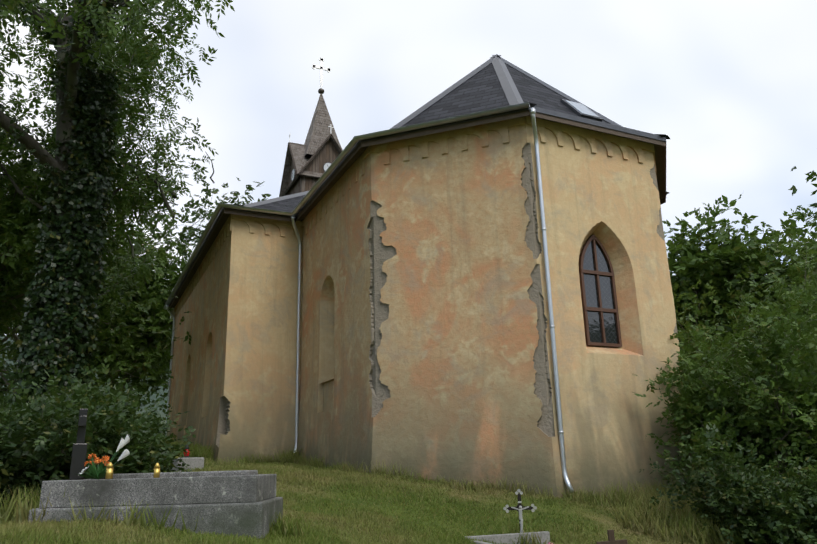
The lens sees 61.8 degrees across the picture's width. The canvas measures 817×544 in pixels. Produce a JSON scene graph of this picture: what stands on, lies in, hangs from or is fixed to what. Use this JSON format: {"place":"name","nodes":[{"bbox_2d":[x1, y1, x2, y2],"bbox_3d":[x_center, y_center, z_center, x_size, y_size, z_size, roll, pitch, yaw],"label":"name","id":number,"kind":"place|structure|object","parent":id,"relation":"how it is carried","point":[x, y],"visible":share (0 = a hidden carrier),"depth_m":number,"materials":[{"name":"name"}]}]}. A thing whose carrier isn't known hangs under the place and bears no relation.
{"place":"outdoors","nodes":[
{"label":"outdoors","id":0,"kind":"place"},
{"bbox_2d":[0,427,17,483],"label":"bush leaves","id":1,"kind":"object","parent":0,"point":[12,445],"visible":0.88,"depth_m":7.05,"materials":[{"name":"green plant"}]},
{"bbox_2d":[170,288,174,318],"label":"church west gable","id":2,"kind":"structure","parent":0,"point":[172,312],"depth_m":29.05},
{"bbox_2d":[183,445,189,457],"bbox_3d":[-3.800,3.066,11.690,0.100,0.220,0.100,6,-17,-24],"label":"grave lantern","id":3,"kind":"object","parent":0,"point":[187,449],"visible":0.56,"depth_m":11.66,"materials":[{"name":"red glass"}]},
{"bbox_2d":[279,57,342,196],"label":"church tower","id":4,"kind":"structure","parent":0,"point":[309,162],"depth_m":31.91,"materials":[{"name":"grey wood"}]},
{"bbox_2d":[0,335,816,543],"bbox_3d":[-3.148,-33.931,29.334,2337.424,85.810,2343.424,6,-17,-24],"label":"ground","id":5,"kind":"structure","parent":0,"point":[608,520],"depth_m":9.93,"materials":[{"name":"green plant"}]},
{"bbox_2d":[0,379,71,505],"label":"bush leaves","id":6,"kind":"object","parent":5,"relation":"on","point":[19,426],"visible":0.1,"depth_m":8.18,"materials":[{"name":"green plant"}]},
{"bbox_2d":[1,315,102,375],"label":"cottonwood tree","id":7,"kind":"object","parent":5,"relation":"on","point":[14,336],"depth_m":25.50,"materials":[{"name":"green plant"}]},
{"bbox_2d":[0,274,129,397],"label":"tree","id":8,"kind":"object","parent":5,"relation":"on","point":[13,322],"depth_m":27.87,"materials":[{"name":"green plant"}]},
{"bbox_2d":[0,0,132,410],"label":"ivy tree","id":9,"kind":"object","parent":5,"relation":"on","point":[95,119],"visible":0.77,"depth_m":14.11,"materials":[{"name":"green plant"}]},
{"bbox_2d":[1,239,169,342],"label":"tree","id":10,"kind":"object","parent":5,"relation":"on","point":[6,337],"visible":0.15,"depth_m":23.00,"materials":[{"name":"green plant"}]},
{"bbox_2d":[0,172,192,392],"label":"tree leaves","id":11,"kind":"object","parent":10,"relation":"on","point":[122,329],"visible":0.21,"depth_m":23.50,"materials":[{"name":"green plant"}]},
{"bbox_2d":[0,358,189,505],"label":"bush leaves","id":12,"kind":"object","parent":5,"relation":"on","point":[106,442],"depth_m":7.63,"materials":[{"name":"green plant"}]},
{"bbox_2d":[0,63,190,408],"bbox_3d":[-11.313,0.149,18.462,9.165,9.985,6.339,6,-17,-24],"label":"tree","id":13,"kind":"object","parent":5,"relation":"on","point":[16,296],"visible":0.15,"depth_m":18.60,"materials":[{"name":"green plant"}]},
{"bbox_2d":[1,214,196,415],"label":"tree leaves","id":14,"kind":"object","parent":5,"relation":"on","point":[152,366],"visible":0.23,"depth_m":31.92,"materials":[{"name":"green plant"}]},
{"bbox_2d":[27,363,195,472],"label":"bush leaves","id":15,"kind":"object","parent":5,"relation":"on","point":[158,425],"depth_m":9.38,"materials":[{"name":"green plant"}]},
{"bbox_2d":[0,0,234,393],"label":"tree","id":16,"kind":"object","parent":5,"relation":"on","point":[145,56],"depth_m":17.30,"materials":[{"name":"green plant"}]},
{"bbox_2d":[0,173,270,405],"bbox_3d":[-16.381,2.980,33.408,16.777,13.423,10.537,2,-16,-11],"label":"tree","id":17,"kind":"object","parent":5,"relation":"on","point":[4,379],"visible":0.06,"depth_m":32.95,"materials":[{"name":"green plant"}]},
{"bbox_2d":[99,238,177,400],"bbox_3d":[-14.503,4.474,34.654,8.510,11.429,9.599,6,-17,-24],"label":"tree","id":18,"kind":"object","parent":5,"relation":"on","point":[134,361],"visible":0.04,"depth_m":32.54,"materials":[{"name":"green plant"}]},
{"bbox_2d":[28,409,282,539],"bbox_3d":[-2.394,1.983,6.826,2.103,1.250,1.180,-1,-16,-1],"label":"grave","id":19,"kind":"object","parent":5,"relation":"on","point":[245,502],"visible":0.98,"depth_m":6.24,"materials":[{"name":"stone"}]},
{"bbox_2d":[77,434,129,478],"bbox_3d":[-2.960,1.800,6.652,0.456,0.421,0.334,-1,-16,-3],"label":"flower bouquet","id":20,"kind":"object","parent":19,"relation":"on","point":[94,473],"visible":0.94,"depth_m":6.64,"materials":[{"name":"orange plant"}]},
{"bbox_2d":[105,462,113,478],"bbox_3d":[-2.817,1.873,6.435,0.067,0.150,0.067,6,-17,-24],"label":"grave candle","id":21,"kind":"object","parent":19,"relation":"on","point":[109,470],"visible":1,"depth_m":6.41,"materials":[{"name":"gold metal"}]},
{"bbox_2d":[153,463,159,477],"bbox_3d":[-2.366,1.865,6.423,0.059,0.135,0.059,6,-17,-24],"label":"grave candle","id":22,"kind":"object","parent":19,"relation":"on","point":[156,471],"visible":1,"depth_m":6.40,"materials":[{"name":"gold metal"}]},
{"bbox_2d":[167,457,203,471],"bbox_3d":[-3.793,3.316,11.619,0.350,0.300,0.500,-15,-21,40],"label":"gravestone","id":23,"kind":"object","parent":5,"relation":"on","point":[195,462],"visible":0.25,"depth_m":11.53,"materials":[{"name":"stone"}]},
{"bbox_2d":[167,124,702,498],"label":"church walls","id":24,"kind":"structure","parent":5,"relation":"on","point":[425,343],"depth_m":13.77,"materials":[{"name":"beige paint"}]},
{"bbox_2d":[165,305,174,435],"bbox_3d":[-9.873,4.227,27.797,0.422,5.908,0.140,6,-17,-24],"label":"downpipe","id":25,"kind":"object","parent":24,"relation":"attached to","point":[172,343],"visible":0.54,"depth_m":28.03,"materials":[{"name":"metal"}]},
{"bbox_2d":[291,215,301,451],"bbox_3d":[-3.042,1.611,18.160,0.137,6.483,0.533,-6,-16,16],"label":"downpipe","id":26,"kind":"object","parent":24,"relation":"attached to","point":[298,327],"visible":0.81,"depth_m":18.33,"materials":[{"name":"metal"}]},
{"bbox_2d":[163,102,665,309],"bbox_3d":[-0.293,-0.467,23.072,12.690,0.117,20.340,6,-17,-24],"label":"rain gutter","id":27,"kind":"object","parent":24,"relation":"attached to","point":[595,122],"depth_m":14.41,"materials":[{"name":"grey metal"}]},
{"bbox_2d":[174,116,656,317],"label":"cornice","id":28,"kind":"structure","parent":24,"relation":"attached to","point":[556,129],"depth_m":14.67,"materials":[{"name":"beige paint"}]},
{"bbox_2d":[168,110,665,308],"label":"roof fascia","id":29,"kind":"structure","parent":24,"relation":"attached to","point":[490,120],"depth_m":14.47,"materials":[{"name":"grey metal"}]},
{"bbox_2d":[170,115,665,308],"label":"roof eaves","id":30,"kind":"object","parent":24,"relation":"attached to","point":[660,159],"depth_m":17.52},
{"bbox_2d":[253,63,610,212],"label":"roof","id":31,"kind":"structure","parent":24,"relation":"on","point":[481,90],"depth_m":16.04,"materials":[{"name":"grey tile"}]},
{"bbox_2d":[230,55,669,206],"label":"church hip caps","id":32,"kind":"object","parent":31,"relation":"on","point":[511,92],"visible":0.4,"depth_m":16.80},
{"bbox_2d":[560,99,602,121],"bbox_3d":[4.021,-3.766,15.875,0.620,0.950,0.081,6,-58,-24],"label":"skylight","id":33,"kind":"object","parent":31,"relation":"in","point":[581,110],"visible":0.93,"depth_m":15.71},
{"bbox_2d":[529,107,573,492],"bbox_3d":[2.622,0.288,12.624,0.202,7.249,0.449,-7,-17,18],"label":"downpipe","id":34,"kind":"object","parent":24,"relation":"attached to","point":[532,110],"visible":1,"depth_m":12.68,"materials":[{"name":"metal"}]},
{"bbox_2d":[579,234,621,346],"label":"church windows","id":35,"kind":"structure","parent":24,"relation":"in","point":[599,302],"depth_m":13.78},
{"bbox_2d":[465,531,549,543],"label":"grave kerb","id":36,"kind":"structure","parent":5,"relation":"on","point":[514,537],"depth_m":8.53,"materials":[{"name":"stone"}]},
{"bbox_2d":[503,489,536,532],"bbox_3d":[1.439,3.162,8.759,0.430,0.721,0.120,-1,-16,-1],"label":"iron cross","id":37,"kind":"object","parent":36,"relation":"on","point":[519,508],"visible":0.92,"depth_m":8.78,"materials":[{"name":"grey metal"}]},
{"bbox_2d":[596,530,627,543],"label":"cross","id":38,"kind":"object","parent":5,"relation":"on","point":[611,538],"visible":1,"depth_m":7.38,"materials":[{"name":"brown wood"}]},
{"bbox_2d":[633,291,816,490],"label":"bush leaves","id":39,"kind":"object","parent":5,"relation":"on","point":[749,417],"depth_m":11.60,"materials":[{"name":"green plant"}]},
{"bbox_2d":[666,242,786,413],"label":"tree leaves","id":40,"kind":"object","parent":5,"relation":"on","point":[691,282],"depth_m":25.13,"materials":[{"name":"green plant"}]},
{"bbox_2d":[637,422,816,543],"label":"scrub leaves","id":41,"kind":"object","parent":5,"relation":"on","point":[791,507],"depth_m":9.25,"materials":[{"name":"green plant"}]},
{"bbox_2d":[662,194,816,357],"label":"tree leaves","id":42,"kind":"object","parent":5,"relation":"on","point":[734,250],"depth_m":25.11,"materials":[{"name":"green plant"}]},
{"bbox_2d":[672,257,816,478],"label":"bush leaves","id":43,"kind":"object","parent":5,"relation":"on","point":[743,306],"depth_m":15.19,"materials":[{"name":"green plant"}]},
{"bbox_2d":[725,208,816,477],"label":"bush leaves","id":44,"kind":"object","parent":5,"relation":"on","point":[799,296],"depth_m":16.50,"materials":[{"name":"green plant"}]},
{"bbox_3d":[-18.694,0.902,22.366,9.340,11.206,7.372,6,-17,-24],"label":"tree wood","id":45,"kind":"object","parent":5,"relation":"on","visible":0},
{"bbox_2d":[0,138,17,336],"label":"tree leaves","id":46,"kind":"object","parent":45,"relation":"on","point":[7,316],"visible":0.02,"depth_m":24.57,"materials":[{"name":"green plant"}]},
{"bbox_2d":[0,0,816,334],"label":"sky","id":47,"kind":"structure","parent":0,"point":[731,84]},
{"bbox_2d":[747,211,816,336],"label":"tree leaves","id":48,"kind":"object","parent":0,"point":[798,257],"visible":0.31,"depth_m":21.36,"materials":[{"name":"green plant"}]},
{"bbox_2d":[788,166,816,241],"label":"tree leaves","id":49,"kind":"object","parent":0,"point":[808,178],"visible":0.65,"depth_m":25.29,"materials":[{"name":"green plant"}]},
{"bbox_2d":[800,465,816,500],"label":"scrub leaves","id":50,"kind":"object","parent":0,"point":[813,469],"visible":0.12,"depth_m":9.88,"materials":[{"name":"green plant"}]}
]}

